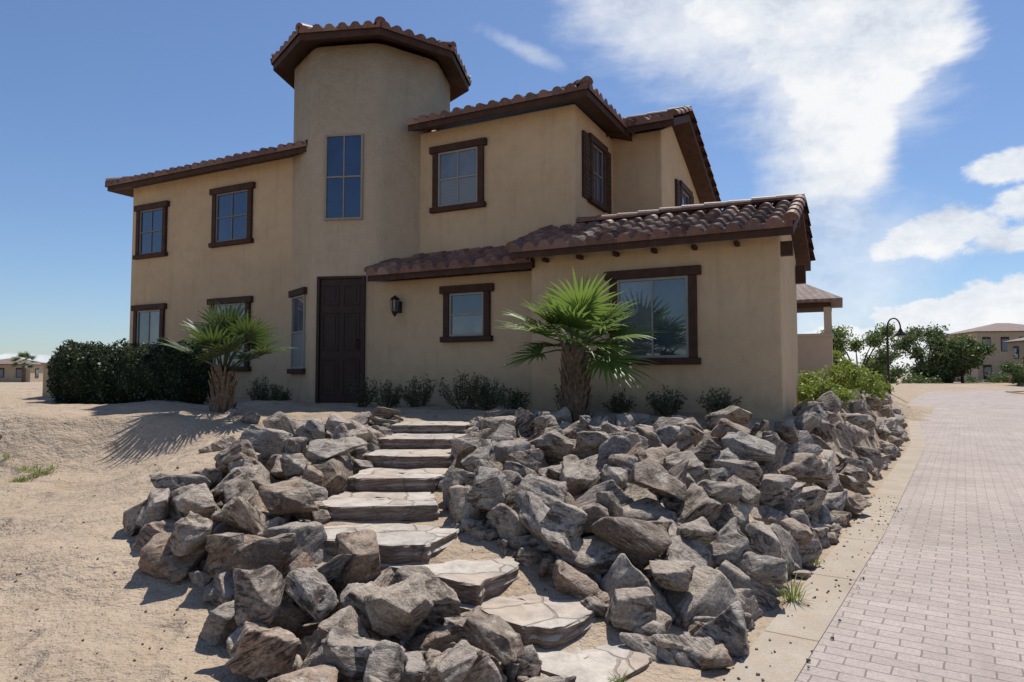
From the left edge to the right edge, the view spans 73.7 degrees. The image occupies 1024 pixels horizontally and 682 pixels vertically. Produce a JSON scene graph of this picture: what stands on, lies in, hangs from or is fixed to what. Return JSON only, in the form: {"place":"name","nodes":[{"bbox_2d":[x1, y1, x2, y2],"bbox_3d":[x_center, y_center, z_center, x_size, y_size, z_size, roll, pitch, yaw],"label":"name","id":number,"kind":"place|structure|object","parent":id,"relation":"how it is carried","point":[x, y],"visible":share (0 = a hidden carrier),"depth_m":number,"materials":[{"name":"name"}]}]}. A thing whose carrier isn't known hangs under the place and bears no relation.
{"place":"outdoors","nodes":[
{"label":"outdoors","id":0,"kind":"place"},
{"bbox_2d":[0,377,1023,681],"bbox_3d":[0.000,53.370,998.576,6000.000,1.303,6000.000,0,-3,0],"label":"sand ground","id":1,"kind":"structure","parent":0,"point":[52,551],"depth_m":5.28,"materials":[{"name":"sand"}]},
{"bbox_2d":[0,365,44,381],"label":"walls","id":2,"kind":"structure","parent":1,"relation":"on","point":[9,373],"depth_m":114.00,"materials":[{"name":"paint"}]},
{"bbox_2d":[10,351,39,381],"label":"fan palm","id":3,"kind":"object","parent":1,"relation":"on","point":[25,355],"visible":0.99,"depth_m":111.70,"materials":[{"name":"green plant"}]},
{"bbox_2d":[46,338,212,404],"bbox_3d":[-7.112,0.752,12.626,3.470,1.644,1.422,-1,-3,11],"label":"hedge bush","id":4,"kind":"object","parent":1,"relation":"on","point":[90,373],"visible":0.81,"depth_m":12.17,"materials":[{"name":"green plant"}]},
{"bbox_2d":[129,157,292,397],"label":"wing wall","id":5,"kind":"structure","parent":1,"relation":"on","point":[188,276],"depth_m":15.37,"materials":[{"name":"paint"}]},
{"bbox_2d":[136,309,159,345],"bbox_3d":[-8.738,-0.168,16.422,0.860,1.150,0.040,-2,-3,27],"label":"frame","id":6,"kind":"object","parent":5,"relation":"attached to","point":[149,311],"visible":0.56,"depth_m":16.49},
{"bbox_2d":[138,312,148,345],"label":"glass","id":7,"kind":"object","parent":6,"relation":"attached to","point":[143,326],"visible":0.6,"depth_m":16.53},
{"bbox_2d":[149,311,158,345],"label":"glass","id":8,"kind":"object","parent":6,"relation":"attached to","point":[154,329],"visible":0.6,"depth_m":16.35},
{"bbox_2d":[131,303,166,343],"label":"trim","id":9,"kind":"structure","parent":5,"relation":"attached to","point":[162,307],"depth_m":16.30,"materials":[{"name":"brown wood"}]},
{"bbox_2d":[139,207,161,254],"bbox_3d":[-8.738,-2.654,16.553,0.860,1.090,0.040,-2,-3,27],"label":"frame","id":10,"kind":"object","parent":5,"relation":"attached to","point":[151,231],"visible":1,"depth_m":16.58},
{"bbox_2d":[141,209,161,252],"bbox_3d":[-8.734,-2.654,16.560,0.748,1.070,0.383,0,-3,0],"label":"glass","id":11,"kind":"object","parent":10,"relation":"attached to","point":[146,237],"visible":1,"depth_m":16.56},
{"bbox_2d":[132,200,169,259],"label":"trim","id":12,"kind":"structure","parent":5,"relation":"attached to","point":[165,205],"depth_m":16.41,"materials":[{"name":"brown wood"}]},
{"bbox_2d":[105,139,307,186],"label":"wing roof","id":13,"kind":"structure","parent":5,"relation":"on","point":[243,155],"depth_m":15.05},
{"bbox_2d":[107,146,306,190],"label":"wing roof fascia","id":14,"kind":"structure","parent":5,"relation":"on","point":[274,156],"depth_m":15.20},
{"bbox_2d":[207,296,253,370],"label":"trim","id":15,"kind":"structure","parent":5,"relation":"attached to","point":[247,300],"depth_m":14.92,"materials":[{"name":"brown wood"}]},
{"bbox_2d":[215,189,246,241],"bbox_3d":[-6.268,-2.791,15.293,1.010,1.110,0.040,-2,-3,27],"label":"frame","id":16,"kind":"object","parent":5,"relation":"attached to","point":[217,199],"visible":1,"depth_m":15.31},
{"bbox_2d":[218,191,246,240],"bbox_3d":[-6.264,-2.790,15.300,0.881,1.090,0.451,0,-3,0],"label":"glass","id":17,"kind":"object","parent":16,"relation":"attached to","point":[225,210],"visible":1,"depth_m":15.30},
{"bbox_2d":[208,181,255,247],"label":"trim","id":18,"kind":"structure","parent":5,"relation":"attached to","point":[249,187],"depth_m":15.15,"materials":[{"name":"brown wood"}]},
{"bbox_2d":[198,435,235,452],"bbox_3d":[-3.392,1.223,7.835,0.175,0.267,0.454,-3,-4,40],"label":"boulder","id":19,"kind":"object","parent":1,"relation":"on","point":[217,445],"visible":0.66,"depth_m":7.78,"materials":[{"name":"stone"}]},
{"bbox_2d":[159,301,296,413],"bbox_3d":[-3.917,0.264,9.713,1.864,1.790,1.760,0,-3,0],"label":"fan palm","id":20,"kind":"object","parent":1,"relation":"on","point":[226,332],"visible":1,"depth_m":9.58,"materials":[{"name":"green plant"}]},
{"bbox_2d":[240,411,260,422],"bbox_3d":[-3.532,1.029,9.243,0.234,0.168,0.233,2,-4,-38],"label":"boulder","id":21,"kind":"object","parent":1,"relation":"on","point":[251,416],"visible":1,"depth_m":9.18,"materials":[{"name":"stone"}]},
{"bbox_2d":[246,376,283,400],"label":"shrub","id":22,"kind":"object","parent":1,"relation":"on","point":[262,394],"visible":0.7,"depth_m":13.04,"materials":[{"name":"green plant"}]},
{"bbox_2d":[266,384,292,400],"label":"shrub","id":23,"kind":"object","parent":1,"relation":"on","point":[285,396],"visible":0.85,"depth_m":12.73,"materials":[{"name":"green plant"}]},
{"bbox_2d":[347,375,380,406],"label":"shrub","id":24,"kind":"object","parent":1,"relation":"on","point":[360,400],"visible":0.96,"depth_m":12.44,"materials":[{"name":"green plant"}]},
{"bbox_2d":[289,43,449,403],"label":"tower wall","id":25,"kind":"structure","parent":1,"relation":"on","point":[378,95],"depth_m":13.50,"materials":[{"name":"paint"}]},
{"bbox_2d":[271,26,298,63],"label":"tower roof","id":26,"kind":"structure","parent":25,"relation":"on","point":[292,37],"depth_m":13.85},
{"bbox_2d":[273,66,296,88],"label":"tower roof fascia","id":27,"kind":"structure","parent":25,"relation":"on","point":[287,75],"depth_m":14.88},
{"bbox_2d":[287,287,306,373],"bbox_3d":[-4.356,-0.196,13.839,0.115,1.720,0.880,2,-4,-37],"label":"window tower","id":28,"kind":"structure","parent":25,"relation":"attached to","point":[298,320],"depth_m":13.83,"materials":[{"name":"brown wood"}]},
{"bbox_2d":[273,33,333,69],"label":"tower roof fascia","id":29,"kind":"structure","parent":25,"relation":"on","point":[297,51],"depth_m":13.97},
{"bbox_2d":[299,19,379,32],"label":"tower roof","id":30,"kind":"structure","parent":25,"relation":"on","point":[340,26],"depth_m":13.12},
{"bbox_2d":[300,27,379,45],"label":"tower roof fascia","id":31,"kind":"structure","parent":25,"relation":"on","point":[352,36],"depth_m":13.23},
{"bbox_2d":[315,276,365,402],"bbox_3d":[-3.311,-0.034,13.201,0.980,2.450,0.080,0,-3,8],"label":"frame","id":32,"kind":"object","parent":25,"relation":"in","point":[318,329],"visible":0.82,"depth_m":13.19,"materials":[{"name":"paint"}]},
{"bbox_2d":[319,278,361,402],"bbox_3d":[-3.310,-0.009,13.208,0.860,2.400,0.044,0,-3,8],"label":"door leaf","id":33,"kind":"object","parent":32,"relation":"in","point":[340,330],"visible":0.98,"depth_m":13.20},
{"bbox_2d":[324,133,363,220],"bbox_3d":[-3.291,-3.215,13.365,0.780,1.700,0.040,0,-3,8],"label":"window","id":34,"kind":"structure","parent":25,"relation":"attached to","point":[343,186],"depth_m":13.37,"materials":[{"name":"blue glass"}]},
{"bbox_2d":[377,27,452,57],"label":"tower roof fascia","id":35,"kind":"structure","parent":25,"relation":"on","point":[387,37],"depth_m":13.67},
{"bbox_2d":[380,21,454,50],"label":"tower roof","id":36,"kind":"structure","parent":25,"relation":"on","point":[410,33],"depth_m":13.46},
{"bbox_2d":[419,53,468,90],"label":"tower roof fascia","id":37,"kind":"structure","parent":25,"relation":"on","point":[451,69],"depth_m":14.75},
{"bbox_2d":[449,83,467,101],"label":"tower roof fascia","id":38,"kind":"structure","parent":25,"relation":"on","point":[456,91],"depth_m":15.76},
{"bbox_2d":[373,379,404,407],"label":"shrub","id":39,"kind":"object","parent":1,"relation":"on","point":[395,399],"visible":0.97,"depth_m":11.94,"materials":[{"name":"green plant"}]},
{"bbox_2d":[396,374,437,406],"bbox_3d":[-1.596,0.872,11.722,0.641,0.637,0.730,-1,-3,15],"label":"shrub","id":40,"kind":"object","parent":1,"relation":"on","point":[413,401],"visible":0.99,"depth_m":11.61,"materials":[{"name":"green plant"}]},
{"bbox_2d":[373,270,531,409],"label":"front wall","id":41,"kind":"structure","parent":1,"relation":"on","point":[408,345],"depth_m":12.44,"materials":[{"name":"paint"}]},
{"bbox_2d":[390,295,401,316],"bbox_3d":[-2.167,-0.652,12.779,0.178,0.400,0.267,-3,-4,42],"label":"wall lantern","id":42,"kind":"object","parent":41,"relation":"attached to","point":[396,303],"depth_m":12.72,"materials":[{"name":"black metal"}]},
{"bbox_2d":[367,259,534,281],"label":"skirt roof fascia","id":43,"kind":"structure","parent":41,"relation":"on","point":[481,269],"depth_m":11.88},
{"bbox_2d":[439,283,493,342],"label":"trim","id":44,"kind":"structure","parent":41,"relation":"attached to","point":[486,288],"depth_m":12.09,"materials":[{"name":"brown wood"}]},
{"bbox_2d":[449,291,483,336],"bbox_3d":[-0.809,-0.474,12.194,0.720,0.780,0.040,-2,-3,27],"label":"frame","id":45,"kind":"object","parent":41,"relation":"attached to","point":[450,311],"visible":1,"depth_m":12.24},
{"bbox_2d":[452,315,481,333],"bbox_3d":[-0.805,-0.284,12.191,0.623,0.380,0.319,0,-3,0],"label":"glass","id":46,"kind":"object","parent":45,"relation":"attached to","point":[467,324],"visible":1,"depth_m":12.19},
{"bbox_2d":[452,294,481,313],"bbox_3d":[-0.805,-0.664,12.211,0.623,0.380,0.319,0,-3,0],"label":"glass","id":47,"kind":"object","parent":45,"relation":"attached to","point":[464,304],"visible":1,"depth_m":12.21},
{"bbox_2d":[0,410,910,681],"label":"pebbles","id":48,"kind":"object","parent":1,"relation":"on","point":[741,656],"visible":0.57,"depth_m":4.65,"materials":[{"name":"stone"}]},
{"bbox_2d":[436,370,494,408],"bbox_3d":[-0.760,0.816,11.237,0.985,0.696,0.750,0,-3,0],"label":"shrub","id":49,"kind":"object","parent":1,"relation":"on","point":[459,399],"visible":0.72,"depth_m":11.13,"materials":[{"name":"green plant"}]},
{"bbox_2d":[459,372,507,409],"bbox_3d":[-0.457,0.818,10.892,0.800,0.657,0.776,0,-3,0],"label":"shrub","id":50,"kind":"object","parent":1,"relation":"on","point":[486,399],"visible":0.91,"depth_m":10.83,"materials":[{"name":"green plant"}]},
{"bbox_2d":[319,421,651,681],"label":"flagstone steps","id":51,"kind":"structure","parent":1,"relation":"on","point":[402,478],"depth_m":4.84,"materials":[{"name":"stone"}]},
{"bbox_2d":[122,401,870,681],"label":"boulder pile","id":52,"kind":"object","parent":1,"relation":"on","point":[604,487],"visible":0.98,"depth_m":4.96,"materials":[{"name":"stone"}]},
{"bbox_2d":[497,387,532,409],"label":"shrub","id":53,"kind":"object","parent":1,"relation":"on","point":[513,403],"visible":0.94,"depth_m":10.35,"materials":[{"name":"green plant"}]},
{"bbox_2d":[420,104,613,278],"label":"block wall","id":54,"kind":"structure","parent":1,"relation":"on","point":[532,171],"depth_m":12.89,"materials":[{"name":"paint"}]},
{"bbox_2d":[366,246,533,275],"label":"skirt roof","id":55,"kind":"structure","parent":54,"relation":"attached to","point":[476,257],"depth_m":12.32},
{"bbox_2d":[438,146,476,206],"bbox_3d":[-1.062,-3.214,13.423,0.920,1.100,0.040,-2,-3,27],"label":"frame","id":56,"kind":"object","parent":54,"relation":"attached to","point":[455,151],"visible":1,"depth_m":13.43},
{"bbox_2d":[440,176,475,204],"bbox_3d":[-1.058,-2.944,13.416,0.801,0.540,0.410,0,-3,0],"label":"glass","id":57,"kind":"object","parent":56,"relation":"attached to","point":[467,190],"visible":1,"depth_m":13.41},
{"bbox_2d":[440,149,475,178],"bbox_3d":[-1.058,-3.483,13.445,0.801,0.540,0.410,0,-3,0],"label":"glass","id":58,"kind":"object","parent":56,"relation":"attached to","point":[448,164],"visible":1,"depth_m":13.44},
{"bbox_2d":[429,137,486,213],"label":"trim","id":59,"kind":"structure","parent":54,"relation":"attached to","point":[479,143],"depth_m":13.32,"materials":[{"name":"brown wood"}]},
{"bbox_2d":[406,80,588,124],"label":"roof","id":60,"kind":"structure","parent":54,"relation":"on","point":[517,98],"depth_m":12.54,"materials":[{"name":"ceramic"}]},
{"bbox_2d":[408,88,586,130],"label":"roof fascia","id":61,"kind":"structure","parent":60,"relation":"attached to","point":[529,106],"depth_m":12.80,"materials":[{"name":"brown wood"}]},
{"bbox_2d":[588,132,608,212],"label":"trim","id":62,"kind":"structure","parent":54,"relation":"attached to","point":[603,148],"depth_m":13.17,"materials":[{"name":"brown wood"}]},
{"bbox_2d":[582,130,611,213],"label":"shutters","id":63,"kind":"object","parent":62,"relation":"attached to","point":[586,187],"visible":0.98,"depth_m":12.76,"materials":[{"name":"brown wood"}]},
{"bbox_2d":[593,144,602,202],"bbox_3d":[1.656,-3.231,13.290,0.040,1.080,0.610,-2,-3,27],"label":"frame","id":64,"kind":"object","parent":62,"relation":"attached to","point":[601,152],"visible":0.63,"depth_m":13.42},
{"bbox_2d":[593,147,600,201],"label":"glass","id":65,"kind":"object","parent":64,"relation":"attached to","point":[599,179],"visible":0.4,"depth_m":13.36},
{"bbox_2d":[588,83,636,135],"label":"roof side","id":66,"kind":"structure","parent":54,"relation":"on","point":[604,102],"depth_m":12.68,"materials":[{"name":"ceramic"}]},
{"bbox_2d":[559,88,631,140],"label":"roof side fascia","id":67,"kind":"structure","parent":66,"relation":"attached to","point":[592,107],"depth_m":12.89,"materials":[{"name":"brown wood"}]},
{"bbox_2d":[603,115,689,136],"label":"roof fascia","id":68,"kind":"structure","parent":54,"relation":"on","point":[677,120],"depth_m":13.55,"materials":[{"name":"brown wood"}]},
{"bbox_2d":[602,112,687,130],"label":"roof","id":69,"kind":"structure","parent":68,"relation":"on","point":[649,119],"depth_m":13.50,"materials":[{"name":"ceramic"}]},
{"bbox_2d":[188,415,851,681],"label":"rubble stones","id":70,"kind":"object","parent":1,"relation":"on","point":[531,548],"visible":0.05,"depth_m":4.63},
{"bbox_2d":[496,267,659,422],"bbox_3d":[0.868,0.068,9.334,2.332,2.242,2.192,1,-3,-26],"label":"fan palm","id":71,"kind":"object","parent":1,"relation":"on","point":[573,312],"visible":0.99,"depth_m":9.13,"materials":[{"name":"green plant"}]},
{"bbox_2d":[602,388,636,412],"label":"shrub","id":72,"kind":"object","parent":1,"relation":"on","point":[619,407],"visible":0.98,"depth_m":10.02,"materials":[{"name":"green plant"}]},
{"bbox_2d":[611,126,698,213],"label":"block wall","id":73,"kind":"structure","parent":1,"relation":"on","point":[649,167],"depth_m":14.06,"materials":[{"name":"paint"}]},
{"bbox_2d":[672,115,716,211],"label":"roof back fascia","id":74,"kind":"structure","parent":73,"relation":"on","point":[687,140],"depth_m":15.61,"materials":[{"name":"brown wood"}]},
{"bbox_2d":[676,112,716,200],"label":"roof back","id":75,"kind":"structure","parent":74,"relation":"on","point":[697,139],"depth_m":15.10,"materials":[{"name":"ceramic"}]},
{"bbox_2d":[690,110,720,201],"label":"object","id":76,"kind":"object","parent":75,"relation":"attached to","point":[705,155],"visible":0.56,"depth_m":15.76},
{"bbox_2d":[532,235,798,420],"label":"front wing wall","id":77,"kind":"structure","parent":1,"relation":"on","point":[747,321],"depth_m":9.98,"materials":[{"name":"paint"}]},
{"bbox_2d":[508,200,792,252],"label":"wing roof","id":78,"kind":"structure","parent":77,"relation":"on","point":[766,215],"depth_m":10.46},
{"bbox_2d":[505,225,552,247],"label":"roof tiles","id":79,"kind":"object","parent":78,"relation":"attached to","point":[529,235],"visible":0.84,"depth_m":11.56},
{"bbox_2d":[510,212,801,258],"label":"wing roof fascia","id":80,"kind":"structure","parent":78,"relation":"attached to","point":[768,232],"depth_m":9.90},
{"bbox_2d":[576,193,804,222],"bbox_3d":[2.892,-2.231,11.535,3.780,0.135,0.224,-2,-3,27],"label":"wing ridge cap","id":81,"kind":"object","parent":78,"relation":"attached to","point":[707,206],"visible":0.89,"depth_m":11.43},
{"bbox_2d":[781,195,805,220],"bbox_3d":[4.102,-1.945,9.877,0.224,0.786,1.847,-2,-3,27],"label":"wing rake cap","id":82,"kind":"object","parent":78,"relation":"attached to","point":[794,210],"visible":1,"depth_m":9.39,"materials":[{"name":"ceramic"}]},
{"bbox_2d":[791,211,810,270],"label":"wing roof back fascia","id":83,"kind":"structure","parent":78,"relation":"attached to","point":[800,245],"depth_m":11.54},
{"bbox_2d":[803,200,815,260],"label":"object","id":84,"kind":"object","parent":78,"relation":"attached to","point":[808,230],"visible":0.42,"depth_m":11.59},
{"bbox_2d":[604,265,701,364],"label":"trim","id":85,"kind":"structure","parent":77,"relation":"attached to","point":[692,272],"depth_m":10.11,"materials":[{"name":"brown wood"}]},
{"bbox_2d":[617,275,688,357],"bbox_3d":[2.125,-0.351,10.344,1.100,1.220,0.040,-2,-3,27],"label":"frame","id":86,"kind":"object","parent":77,"relation":"attached to","point":[651,280],"visible":0.78,"depth_m":10.29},
{"bbox_2d":[620,281,651,355],"bbox_3d":[1.889,-0.344,10.474,0.480,1.200,0.246,0,-3,0],"label":"glass","id":87,"kind":"object","parent":86,"relation":"attached to","point":[640,291],"visible":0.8,"depth_m":10.45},
{"bbox_2d":[653,278,685,354],"bbox_3d":[2.369,-0.357,10.229,0.481,1.200,0.246,0,-3,0],"label":"glass","id":88,"kind":"object","parent":86,"relation":"attached to","point":[669,310],"visible":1,"depth_m":10.23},
{"bbox_2d":[541,220,805,283],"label":"eave brackets","id":89,"kind":"object","parent":77,"relation":"attached to","point":[786,248],"visible":0.9,"depth_m":10.51,"materials":[{"name":"brown wood"}]},
{"bbox_2d":[645,384,686,415],"bbox_3d":[2.217,0.854,9.790,0.618,0.470,0.603,0,-3,0],"label":"shrub","id":90,"kind":"object","parent":1,"relation":"on","point":[666,404],"visible":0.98,"depth_m":9.78,"materials":[{"name":"green plant"}]},
{"bbox_2d":[696,386,741,413],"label":"shrub","id":91,"kind":"object","parent":1,"relation":"on","point":[720,403],"visible":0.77,"depth_m":9.42,"materials":[{"name":"green plant"}]},
{"bbox_2d":[797,307,833,382],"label":"walls","id":92,"kind":"structure","parent":1,"relation":"on","point":[815,350],"depth_m":29.17,"materials":[{"name":"paint"}]},
{"bbox_2d":[797,303,831,312],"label":"beams","id":93,"kind":"structure","parent":92,"relation":"on","point":[810,307],"depth_m":29.54,"materials":[{"name":"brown wood"}]},
{"bbox_2d":[796,284,842,307],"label":"roof","id":94,"kind":"structure","parent":93,"relation":"on","point":[807,294],"depth_m":29.23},
{"bbox_2d":[722,400,925,681],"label":"concrete gutter","id":95,"kind":"object","parent":1,"relation":"on","point":[787,661],"visible":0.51,"depth_m":4.94,"materials":[{"name":"concrete"}]},
{"bbox_2d":[776,573,814,602],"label":"grass tuft","id":96,"kind":"object","parent":95,"relation":"on","point":[790,596],"visible":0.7,"depth_m":4.86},
{"bbox_2d":[797,368,860,407],"bbox_3d":[5.289,0.826,11.832,1.193,0.722,1.138,0,-3,0],"label":"yellow green shrub","id":97,"kind":"object","parent":1,"relation":"on","point":[810,387],"visible":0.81,"depth_m":11.65,"materials":[{"name":"green plant"}]},
{"bbox_2d":[798,362,877,400],"bbox_3d":[6.322,0.839,13.596,1.327,0.909,1.442,0,-3,0],"label":"yellow green shrub","id":98,"kind":"object","parent":1,"relation":"on","point":[851,374],"visible":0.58,"depth_m":13.21,"materials":[{"name":"green plant"}]},
{"bbox_2d":[833,348,869,377],"bbox_3d":[17.563,1.774,36.451,2.525,2.890,2.491,0,-3,0],"label":"desert tree","id":99,"kind":"object","parent":1,"relation":"on","point":[845,361],"visible":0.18,"depth_m":36.13,"materials":[{"name":"green plant"}]},
{"bbox_2d":[816,322,900,380],"bbox_3d":[19.915,1.395,39.662,4.551,4.981,3.695,1,-3,-10],"label":"desert tree","id":100,"kind":"object","parent":1,"relation":"on","point":[874,340],"visible":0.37,"depth_m":39.22,"materials":[{"name":"green plant"}]},
{"bbox_2d":[828,369,888,402],"bbox_3d":[7.585,1.004,15.214,1.104,0.743,1.402,2,-4,-39],"label":"yellow green shrub","id":101,"kind":"object","parent":1,"relation":"on","point":[877,390],"visible":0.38,"depth_m":14.90,"materials":[{"name":"green plant"}]},
{"bbox_2d":[814,389,909,479],"bbox_3d":[8.653,1.814,16.162,1.203,1.481,14.856,-2,-4,32],"label":"boulder pile","id":102,"kind":"object","parent":1,"relation":"on","point":[851,431],"visible":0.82,"depth_m":12.30,"materials":[{"name":"stone"}]},
{"bbox_2d":[860,346,910,384],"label":"desert tree","id":103,"kind":"object","parent":1,"relation":"on","point":[897,373],"visible":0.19,"depth_m":43.05,"materials":[{"name":"green plant"}]},
{"bbox_2d":[886,318,906,394],"bbox_3d":[17.680,1.081,31.402,0.988,4.328,0.517,0,-3,0],"label":"street lamp","id":104,"kind":"object","parent":1,"relation":"on","point":[900,333],"visible":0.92,"depth_m":31.46,"materials":[{"name":"black metal"}]},
{"bbox_2d":[889,321,973,382],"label":"desert tree","id":105,"kind":"object","parent":1,"relation":"on","point":[945,349],"visible":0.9,"depth_m":97.59,"materials":[{"name":"green plant"}]},
{"bbox_2d":[882,371,1008,383],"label":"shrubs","id":106,"kind":"object","parent":1,"relation":"on","point":[995,379],"visible":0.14,"depth_m":100.26,"materials":[{"name":"green plant"}]},
{"bbox_2d":[935,333,999,382],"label":"desert tree","id":107,"kind":"object","parent":1,"relation":"on","point":[973,360],"visible":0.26,"depth_m":98.69,"materials":[{"name":"green plant"}]},
{"bbox_2d":[946,332,1023,381],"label":"walls","id":108,"kind":"structure","parent":1,"relation":"on","point":[996,359],"depth_m":112.82,"materials":[{"name":"paint"}]},
{"bbox_2d":[945,323,1023,335],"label":"roof","id":109,"kind":"structure","parent":108,"relation":"on","point":[1003,327],"depth_m":115.14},
{"bbox_2d":[997,360,1023,385],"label":"desert tree","id":110,"kind":"object","parent":1,"relation":"on","point":[1017,375],"visible":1,"depth_m":90.06,"materials":[{"name":"green plant"}]},
{"bbox_2d":[1007,341,1023,382],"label":"walls","id":111,"kind":"structure","parent":1,"relation":"on","point":[1010,349],"depth_m":98.63,"materials":[{"name":"paint"}]},
{"bbox_2d":[0,0,1023,376],"label":"sky","id":112,"kind":"structure","parent":0,"point":[899,124],"materials":[{"name":"blue"}]},
{"bbox_2d":[795,390,1023,681],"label":"road paving","id":113,"kind":"structure","parent":0,"point":[939,597],"depth_m":5.58,"materials":[{"name":"brick"}]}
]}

